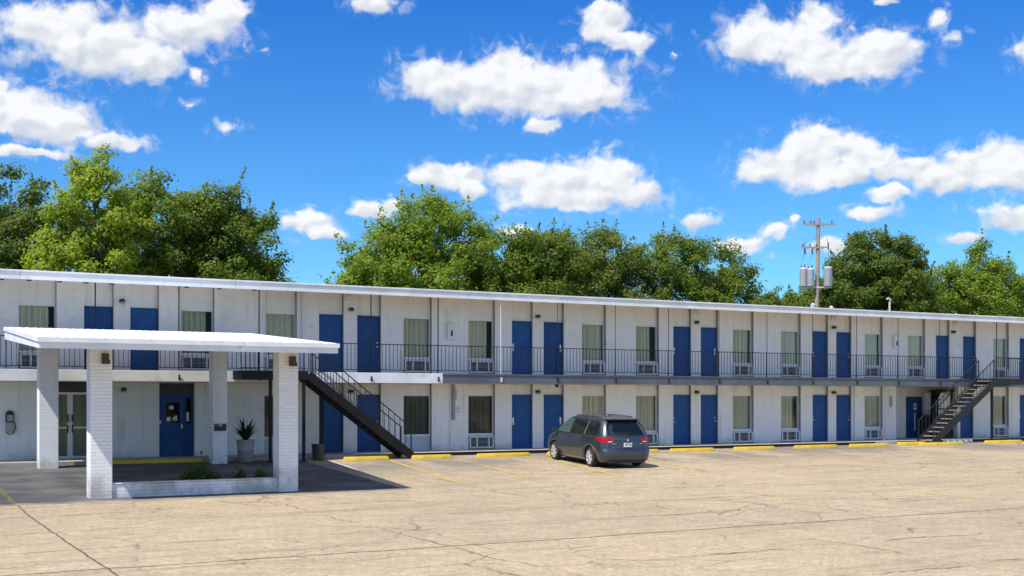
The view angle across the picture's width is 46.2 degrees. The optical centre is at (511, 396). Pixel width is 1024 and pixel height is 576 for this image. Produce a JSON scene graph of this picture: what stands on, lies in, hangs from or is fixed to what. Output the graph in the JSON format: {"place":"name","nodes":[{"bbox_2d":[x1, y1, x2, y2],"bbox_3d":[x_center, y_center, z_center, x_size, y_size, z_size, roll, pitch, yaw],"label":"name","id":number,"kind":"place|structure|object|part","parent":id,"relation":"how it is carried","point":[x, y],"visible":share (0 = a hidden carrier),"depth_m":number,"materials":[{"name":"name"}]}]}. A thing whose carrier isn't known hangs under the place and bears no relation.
{"place":"outdoors","nodes":[
{"label":"outdoors","id":0,"kind":"place"},
{"bbox_2d":[0,162,87,270],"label":"leafy tree","id":1,"kind":"object","parent":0,"point":[15,223],"visible":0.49,"depth_m":68.70,"materials":[{"name":"green plant"}]},
{"bbox_2d":[19,143,157,275],"bbox_3d":[-22.453,-5.414,63.836,6.108,16.241,7.762,0,0,43],"label":"leafy tree","id":2,"kind":"object","parent":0,"point":[80,251],"visible":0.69,"depth_m":62.87,"materials":[{"name":"green plant"}]},
{"bbox_2d":[98,165,297,282],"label":"leafy tree","id":3,"kind":"object","parent":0,"point":[200,230],"visible":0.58,"depth_m":68.02,"materials":[{"name":"green plant"}]},
{"bbox_2d":[0,460,405,505],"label":"asphalt apron","id":4,"kind":"object","parent":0,"point":[30,485],"visible":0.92,"depth_m":33.91,"materials":[{"name":"grey asphalt"}]},
{"bbox_2d":[3,327,339,498],"bbox_3d":[-9.829,0.197,33.970,8.100,4.690,10.570,0,0,-29],"label":"entrance canopy","id":5,"kind":"object","parent":4,"relation":"on","point":[99,345],"visible":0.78,"depth_m":31.26,"materials":[{"name":"white brick"}]},
{"bbox_2d":[214,424,225,430],"bbox_3d":[-9.578,1.000,39.394,0.400,0.240,0.034,0,0,-29],"label":"sign","id":6,"kind":"object","parent":5,"relation":"attached to","point":[219,427],"visible":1,"depth_m":39.38,"materials":[{"name":"black plastic"}]},
{"bbox_2d":[174,453,223,479],"bbox_3d":[-8.015,1.905,31.123,2.747,1.241,1.078,0,0,-29],"label":"weed clump","id":7,"kind":"object","parent":4,"relation":"on","point":[194,474],"visible":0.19,"depth_m":31.00,"materials":[{"name":"green plant"}]},
{"bbox_2d":[232,458,247,478],"bbox_3d":[-7.144,2.069,31.544,0.752,0.917,1.068,0,0,-29],"label":"weed clump","id":8,"kind":"object","parent":4,"relation":"on","point":[240,474],"visible":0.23,"depth_m":31.52,"materials":[{"name":"green plant"}]},
{"bbox_2d":[236,439,254,461],"bbox_3d":[-8.968,1.816,40.401,0.650,0.740,0.650,0,0,-29],"label":"planter pot","id":9,"kind":"object","parent":4,"relation":"on","point":[245,449],"visible":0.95,"depth_m":40.17,"materials":[{"name":"grey plastic"}]},
{"bbox_2d":[229,417,259,439],"bbox_3d":[-9.021,1.060,40.457,1.358,0.892,1.157,0,0,-29],"label":"potted plant","id":10,"kind":"object","parent":9,"relation":"on","point":[246,433],"visible":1,"depth_m":40.30,"materials":[{"name":"green plant"}]},
{"bbox_2d":[254,460,268,477],"bbox_3d":[-6.689,2.091,31.884,0.654,0.855,1.012,0,0,-29],"label":"weed clump","id":11,"kind":"object","parent":4,"relation":"on","point":[260,473],"visible":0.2,"depth_m":31.74,"materials":[{"name":"green plant"}]},
{"bbox_2d":[317,184,507,291],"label":"leafy tree","id":12,"kind":"object","parent":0,"point":[409,247],"visible":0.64,"depth_m":67.54,"materials":[{"name":"green plant"}]},
{"bbox_2d":[0,441,1023,575],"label":"parking lot","id":13,"kind":"structure","parent":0,"point":[476,517],"depth_m":24.56,"materials":[{"name":"beige concrete"}]},
{"bbox_2d":[311,444,324,459],"bbox_3d":[-6.696,1.911,41.458,0.480,0.560,0.480,0,0,-29],"label":"trash can","id":14,"kind":"object","parent":13,"relation":"on","point":[317,451],"visible":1,"depth_m":41.28,"materials":[{"name":"brown metal"}]},
{"bbox_2d":[233,352,413,462],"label":"staircase","id":15,"kind":"structure","parent":13,"relation":"on","point":[345,407],"depth_m":41.71,"materials":[{"name":"black metal"}]},
{"bbox_2d":[343,456,388,460],"bbox_3d":[-5.067,2.144,41.724,1.650,0.135,0.200,0,2,-28],"label":"wheel stop","id":16,"kind":"object","parent":13,"relation":"on","point":[365,458],"visible":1,"depth_m":41.64,"materials":[{"name":"yellow paint"}]},
{"bbox_2d":[411,454,451,458],"bbox_3d":[-2.868,2.144,42.934,1.530,0.135,0.200,0,2,-28],"label":"wheel stop","id":17,"kind":"object","parent":13,"relation":"on","point":[441,456],"visible":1,"depth_m":42.84,"materials":[{"name":"yellow paint"}]},
{"bbox_2d":[476,452,529,457],"bbox_3d":[-0.314,2.144,44.339,2.200,0.135,0.200,0,2,-29],"label":"wheel stop","id":18,"kind":"object","parent":13,"relation":"on","point":[479,455],"visible":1,"depth_m":44.23,"materials":[{"name":"yellow paint"}]},
{"bbox_2d":[548,414,648,466],"bbox_3d":[2.936,1.446,42.300,2.289,1.746,4.991,0,2,-22],"label":"minivan","id":19,"kind":"object","parent":13,"relation":"on","point":[593,440],"visible":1,"depth_m":40.37,"materials":[{"name":"grey paint"}]},
{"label":"window","id":20,"kind":"part","parent":19,"relation":"part of","materials":[{"name":"teal glass"}]},
{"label":"window","id":21,"kind":"part","parent":19,"relation":"part of","materials":[{"name":"black glass"}]},
{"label":"window","id":22,"kind":"part","parent":19,"relation":"part of","materials":[{"name":"black glass"}]},
{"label":"rear window","id":23,"kind":"part","parent":19,"relation":"part of","materials":[{"name":"black glass"}]},
{"bbox_2d":[390,450,881,480],"bbox_3d":[4.986,2.350,42.122,18.780,0.271,8.200,0,0,-29],"label":"road marking","id":24,"kind":"object","parent":13,"relation":"on","point":[607,472],"visible":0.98,"depth_m":40.79,"materials":[{"name":"yellow"}]},
{"bbox_2d":[649,449,658,452],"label":"wheel stop","id":25,"kind":"object","parent":13,"relation":"on","point":[653,450],"visible":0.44,"depth_m":47.50,"materials":[{"name":"yellow paint"}]},
{"bbox_2d":[669,448,714,451],"bbox_3d":[7.290,2.144,48.523,2.160,0.135,0.200,0,2,-29],"label":"wheel stop","id":26,"kind":"object","parent":13,"relation":"on","point":[689,449],"visible":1,"depth_m":48.37,"materials":[{"name":"yellow paint"}]},
{"bbox_2d":[406,444,1023,505],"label":"road marking","id":27,"kind":"object","parent":13,"relation":"on","point":[823,503],"visible":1,"depth_m":31.83,"materials":[{"name":"yellow"}]},
{"bbox_2d":[733,446,774,449],"bbox_3d":[10.111,2.144,50.076,2.120,0.135,0.200,0,2,-28],"label":"wheel stop","id":28,"kind":"object","parent":13,"relation":"on","point":[756,448],"visible":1,"depth_m":50.03,"materials":[{"name":"yellow paint"}]},
{"bbox_2d":[793,444,837,448],"bbox_3d":[13.090,2.144,51.715,2.400,0.135,0.200,0,2,-29],"label":"wheel stop","id":29,"kind":"object","parent":13,"relation":"on","point":[814,446],"visible":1,"depth_m":51.56,"materials":[{"name":"yellow paint"}]},
{"bbox_2d":[849,443,888,446],"bbox_3d":[15.837,2.144,53.226,2.270,0.135,0.200,0,2,-28],"label":"wheel stop","id":30,"kind":"object","parent":13,"relation":"on","point":[870,445],"visible":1,"depth_m":53.16,"materials":[{"name":"yellow paint"}]},
{"bbox_2d":[897,441,925,444],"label":"wheel stop","id":31,"kind":"object","parent":13,"relation":"on","point":[907,443],"visible":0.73,"depth_m":54.79,"materials":[{"name":"yellow paint"}]},
{"bbox_2d":[918,442,963,445],"bbox_3d":[19.703,2.152,55.068,2.780,0.135,0.200,0,2,-28],"label":"wheel stop","id":32,"kind":"object","parent":13,"relation":"on","point":[939,443],"visible":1,"depth_m":54.90,"materials":[{"name":"yellow paint"}]},
{"bbox_2d":[917,357,1023,441],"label":"staircase","id":33,"kind":"structure","parent":13,"relation":"on","point":[945,413],"depth_m":56.97,"materials":[{"name":"grey metal"}]},
{"bbox_2d":[984,440,1021,443],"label":"wheel stop","id":34,"kind":"object","parent":13,"relation":"on","point":[1001,441],"visible":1,"depth_m":57.31,"materials":[{"name":"yellow paint"}]},
{"bbox_2d":[0,436,1023,466],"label":"walkway","id":35,"kind":"structure","parent":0,"point":[132,460],"depth_m":44.97,"materials":[{"name":"concrete"}]},
{"bbox_2d":[0,269,1023,460],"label":"motel building","id":36,"kind":"structure","parent":35,"relation":"on","point":[435,369],"depth_m":47.27,"materials":[{"name":"paint"}]},
{"bbox_2d":[6,410,15,434],"bbox_3d":[-16.130,0.839,38.635,0.308,0.797,0.149,0,0,-29],"label":"wall phone","id":37,"kind":"object","parent":36,"relation":"attached to","point":[10,423],"depth_m":38.58,"materials":[{"name":"black plastic"}]},
{"bbox_2d":[18,304,55,352],"bbox_3d":[-15.567,-2.227,39.294,1.170,1.605,0.272,0,0,-29],"label":"window","id":38,"kind":"structure","parent":36,"relation":"in","point":[29,315],"depth_m":39.30,"materials":[{"name":"beige fabric"}]},
{"bbox_2d":[58,392,69,458],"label":"door","id":39,"kind":"structure","parent":36,"relation":"in","point":[59,393],"depth_m":39.67,"materials":[{"name":"white metal"}]},
{"bbox_2d":[70,392,86,457],"bbox_3d":[-14.296,0.945,39.873,0.725,2.190,0.110,0,0,-29],"label":"door","id":40,"kind":"structure","parent":36,"relation":"in","point":[71,393],"depth_m":39.71,"materials":[{"name":"white metal"}]},
{"bbox_2d":[84,306,112,369],"bbox_3d":[-13.817,-1.955,40.082,0.936,2.130,0.135,0,0,-29],"label":"door","id":41,"kind":"structure","parent":36,"relation":"in","point":[104,315],"depth_m":40.10,"materials":[{"name":"blue paint"}]},
{"bbox_2d":[130,308,157,369],"bbox_3d":[-12.511,-1.955,40.800,0.936,2.130,0.135,0,0,-29],"label":"door","id":42,"kind":"structure","parent":36,"relation":"in","point":[142,319],"depth_m":40.82,"materials":[{"name":"blue paint"}]},
{"bbox_2d":[161,396,183,455],"bbox_3d":[-11.680,1.006,41.310,0.755,2.064,0.095,0,0,-29],"label":"door","id":43,"kind":"structure","parent":36,"relation":"in","point":[172,434],"depth_m":41.31,"materials":[{"name":"blue paint"}]},
{"bbox_2d":[181,309,212,355],"bbox_3d":[-11.009,-2.227,41.798,1.170,1.605,0.265,0,0,-29],"label":"window","id":44,"kind":"structure","parent":36,"relation":"in","point":[191,320],"depth_m":41.83,"materials":[{"name":"white metal"}]},
{"bbox_2d":[264,395,272,438],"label":"window","id":45,"kind":"structure","parent":36,"relation":"in","point":[266,397],"depth_m":43.09,"materials":[{"name":"grey glass"}]},
{"bbox_2d":[265,312,294,356],"bbox_3d":[-8.391,-2.227,43.241,1.170,1.605,0.270,0,0,-29],"label":"window","id":46,"kind":"structure","parent":36,"relation":"in","point":[276,324],"depth_m":43.31,"materials":[{"name":"white metal"}]},
{"bbox_2d":[319,314,342,371],"bbox_3d":[-6.659,-1.955,44.021,0.936,2.130,0.135,0,0,-29],"label":"door","id":47,"kind":"structure","parent":36,"relation":"in","point":[331,326],"depth_m":44.06,"materials":[{"name":"blue paint"}]},
{"bbox_2d":[319,395,342,451],"bbox_3d":[-6.659,0.985,44.021,0.936,2.130,0.135,0,0,-29],"label":"door","id":48,"kind":"structure","parent":36,"relation":"in","point":[333,419],"depth_m":44.07,"materials":[{"name":"blue paint"}]},
{"bbox_2d":[357,315,379,372],"bbox_3d":[-5.362,-1.955,44.734,0.936,2.130,0.135,0,0,-29],"label":"door","id":49,"kind":"structure","parent":36,"relation":"in","point":[363,322],"depth_m":44.75,"materials":[{"name":"blue paint"}]},
{"bbox_2d":[357,395,379,451],"bbox_3d":[-5.362,0.985,44.734,0.936,2.130,0.135,0,0,-29],"label":"door","id":50,"kind":"structure","parent":36,"relation":"in","point":[365,442],"depth_m":44.75,"materials":[{"name":"blue paint"}]},
{"bbox_2d":[404,317,429,359],"bbox_3d":[-3.693,-2.227,45.823,1.170,1.605,0.264,0,0,-29],"label":"window","id":51,"kind":"structure","parent":36,"relation":"in","point":[415,329],"depth_m":45.92,"materials":[{"name":"beige fabric"}]},
{"bbox_2d":[404,395,429,436],"bbox_3d":[-3.695,0.713,45.826,1.170,1.605,0.271,0,0,-29],"label":"window","id":52,"kind":"structure","parent":36,"relation":"in","point":[415,406],"depth_m":45.96,"materials":[{"name":"white metal"}]},
{"bbox_2d":[468,319,493,360],"bbox_3d":[-1.291,-2.227,47.141,1.170,1.605,0.258,0,0,-29],"label":"window","id":53,"kind":"structure","parent":36,"relation":"in","point":[477,329],"depth_m":47.21,"materials":[{"name":"beige fabric"}]},
{"bbox_2d":[468,395,493,435],"bbox_3d":[-1.295,0.713,47.147,1.170,1.605,0.271,0,0,-29],"label":"window","id":54,"kind":"structure","parent":36,"relation":"in","point":[478,405],"depth_m":47.21,"materials":[{"name":"white metal"}]},
{"bbox_2d":[512,321,530,373],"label":"door","id":55,"kind":"structure","parent":36,"relation":"in","point":[521,330],"depth_m":47.91,"materials":[{"name":"blue paint"}]},
{"bbox_2d":[512,395,530,447],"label":"door","id":56,"kind":"structure","parent":36,"relation":"in","point":[521,404],"depth_m":47.91,"materials":[{"name":"blue paint"}]},
{"bbox_2d":[544,322,562,374],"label":"door","id":57,"kind":"structure","parent":36,"relation":"in","point":[550,328],"depth_m":48.61,"materials":[{"name":"blue paint"}]},
{"bbox_2d":[544,395,562,446],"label":"door","id":58,"kind":"structure","parent":36,"relation":"in","point":[553,404],"depth_m":48.58,"materials":[{"name":"blue paint"}]},
{"bbox_2d":[582,323,603,361],"bbox_3d":[3.271,-2.227,49.657,1.170,1.605,0.267,0,0,-29],"label":"window","id":59,"kind":"structure","parent":36,"relation":"in","point":[591,333],"depth_m":49.76,"materials":[{"name":"white metal"}]},
{"bbox_2d":[582,395,603,414],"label":"window","id":60,"kind":"structure","parent":36,"relation":"in","point":[591,404],"depth_m":49.81,"materials":[{"name":"beige fabric"}]},
{"bbox_2d":[636,325,656,362],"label":"window","id":61,"kind":"structure","parent":36,"relation":"in","point":[642,332],"depth_m":51.01,"materials":[{"name":"white metal"}]},
{"bbox_2d":[636,395,656,432],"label":"window","id":62,"kind":"structure","parent":36,"relation":"in","point":[644,403],"depth_m":51.09,"materials":[{"name":"beige fabric"}]},
{"bbox_2d":[673,326,689,375],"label":"door","id":63,"kind":"structure","parent":36,"relation":"in","point":[681,335],"depth_m":51.73,"materials":[{"name":"blue paint"}]},
{"bbox_2d":[673,395,689,443],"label":"door","id":64,"kind":"structure","parent":36,"relation":"in","point":[681,403],"depth_m":51.73,"materials":[{"name":"blue paint"}]},
{"bbox_2d":[701,327,716,375],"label":"door","id":65,"kind":"structure","parent":36,"relation":"in","point":[709,335],"depth_m":52.43,"materials":[{"name":"blue paint"}]},
{"bbox_2d":[701,395,716,443],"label":"door","id":66,"kind":"structure","parent":36,"relation":"in","point":[708,402],"depth_m":52.43,"materials":[{"name":"blue paint"}]},
{"bbox_2d":[733,329,751,364],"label":"window","id":67,"kind":"structure","parent":36,"relation":"in","point":[740,336],"depth_m":53.54,"materials":[{"name":"beige fabric"}]},
{"bbox_2d":[733,395,751,430],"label":"window","id":68,"kind":"structure","parent":36,"relation":"in","point":[740,402],"depth_m":53.58,"materials":[{"name":"white metal"}]},
{"bbox_2d":[781,330,798,365],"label":"window","id":69,"kind":"structure","parent":36,"relation":"in","point":[787,337],"depth_m":54.92,"materials":[{"name":"white metal"}]},
{"bbox_2d":[781,395,798,429],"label":"window","id":70,"kind":"structure","parent":36,"relation":"in","point":[786,400],"depth_m":54.86,"materials":[{"name":"beige fabric"}]},
{"bbox_2d":[813,331,826,377],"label":"door","id":71,"kind":"structure","parent":36,"relation":"in","point":[819,339],"depth_m":55.56,"materials":[{"name":"blue paint"}]},
{"bbox_2d":[813,395,826,440],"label":"door","id":72,"kind":"structure","parent":36,"relation":"in","point":[819,401],"depth_m":55.54,"materials":[{"name":"blue paint"}]},
{"bbox_2d":[836,332,849,377],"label":"door","id":73,"kind":"structure","parent":36,"relation":"in","point":[842,338],"depth_m":56.22,"materials":[{"name":"blue paint"}]},
{"bbox_2d":[836,395,849,439],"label":"door","id":74,"kind":"structure","parent":36,"relation":"in","point":[842,401],"depth_m":56.23,"materials":[{"name":"blue paint"}]},
{"bbox_2d":[865,333,880,366],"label":"window","id":75,"kind":"structure","parent":36,"relation":"in","point":[870,338],"depth_m":57.37,"materials":[{"name":"white metal"}]},
{"bbox_2d":[865,395,880,428],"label":"window","id":76,"kind":"structure","parent":36,"relation":"in","point":[871,401],"depth_m":57.43,"materials":[{"name":"white metal"}]},
{"bbox_2d":[906,397,921,437],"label":"door","id":77,"kind":"structure","parent":36,"relation":"in","point":[913,405],"depth_m":59.90,"materials":[{"name":"blue paint"}]},
{"bbox_2d":[908,335,922,367],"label":"window","id":78,"kind":"structure","parent":36,"relation":"in","point":[913,340],"depth_m":58.77,"materials":[{"name":"green fabric"}]},
{"bbox_2d":[936,336,947,378],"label":"door","id":79,"kind":"structure","parent":36,"relation":"in","point":[943,339],"depth_m":59.44,"materials":[{"name":"blue paint"}]},
{"bbox_2d":[960,395,971,437],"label":"door","id":80,"kind":"structure","parent":36,"relation":"in","point":[966,423],"depth_m":60.27,"materials":[{"name":"blue paint"}]},
{"bbox_2d":[963,337,974,378],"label":"door","id":81,"kind":"structure","parent":36,"relation":"in","point":[968,343],"depth_m":60.37,"materials":[{"name":"blue paint"}]},
{"bbox_2d":[993,338,1005,368],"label":"window","id":82,"kind":"structure","parent":36,"relation":"in","point":[999,340],"depth_m":61.71,"materials":[{"name":"fabric"}]},
{"bbox_2d":[993,395,1006,425],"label":"window","id":83,"kind":"structure","parent":36,"relation":"in","point":[997,399],"depth_m":61.68,"materials":[{"name":"beige fabric"}]},
{"bbox_2d":[1020,339,1023,378],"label":"door","id":84,"kind":"structure","parent":36,"relation":"in","point":[1021,340],"depth_m":62.27,"materials":[{"name":"blue paint"}]},
{"bbox_2d":[1020,395,1023,435],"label":"door","id":85,"kind":"structure","parent":36,"relation":"in","point":[1021,396],"depth_m":62.25,"materials":[{"name":"blue paint"}]},
{"bbox_2d":[918,389,953,437],"bbox_3d":[21.148,0.840,59.838,1.750,2.420,1.140,0,0,-29],"label":"ice machine","id":86,"kind":"object","parent":35,"relation":"on","point":[932,398],"visible":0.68,"depth_m":59.63,"materials":[{"name":"metal"}]},
{"bbox_2d":[0,0,1023,313],"label":"sky","id":87,"kind":"structure","parent":0,"point":[748,122],"materials":[{"name":"blue"}]},
{"bbox_2d":[453,217,588,295],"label":"leafy tree","id":88,"kind":"object","parent":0,"point":[521,268],"visible":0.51,"depth_m":72.25,"materials":[{"name":"green plant"}]},
{"bbox_2d":[538,218,677,300],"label":"leafy tree","id":89,"kind":"object","parent":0,"point":[603,276],"visible":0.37,"depth_m":76.74,"materials":[{"name":"green plant"}]},
{"bbox_2d":[632,221,768,304],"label":"leafy tree","id":90,"kind":"object","parent":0,"point":[697,284],"visible":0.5,"depth_m":79.41,"materials":[{"name":"green plant"}]},
{"bbox_2d":[758,283,783,305],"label":"leafy tree","id":91,"kind":"object","parent":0,"point":[773,299],"visible":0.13,"depth_m":85.27,"materials":[{"name":"green plant"}]},
{"bbox_2d":[763,283,814,306],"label":"leafy tree","id":92,"kind":"object","parent":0,"point":[790,298],"visible":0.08,"depth_m":100.76,"materials":[{"name":"green plant"}]},
{"bbox_2d":[799,218,835,307],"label":"utility pole","id":93,"kind":"object","parent":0,"point":[806,277],"visible":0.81,"depth_m":84.80,"materials":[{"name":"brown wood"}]},
{"bbox_2d":[796,224,956,313],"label":"leafy tree","id":94,"kind":"object","parent":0,"point":[901,278],"visible":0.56,"depth_m":88.21,"materials":[{"name":"green plant"}]},
{"bbox_2d":[927,228,1023,316],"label":"leafy tree","id":95,"kind":"object","parent":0,"point":[974,290],"visible":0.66,"depth_m":95.08,"materials":[{"name":"green plant"}]},
{"bbox_2d":[1006,272,1023,316],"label":"leafy tree","id":96,"kind":"object","parent":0,"point":[1017,301],"visible":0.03,"depth_m":101.31,"materials":[{"name":"green plant"}]}
]}

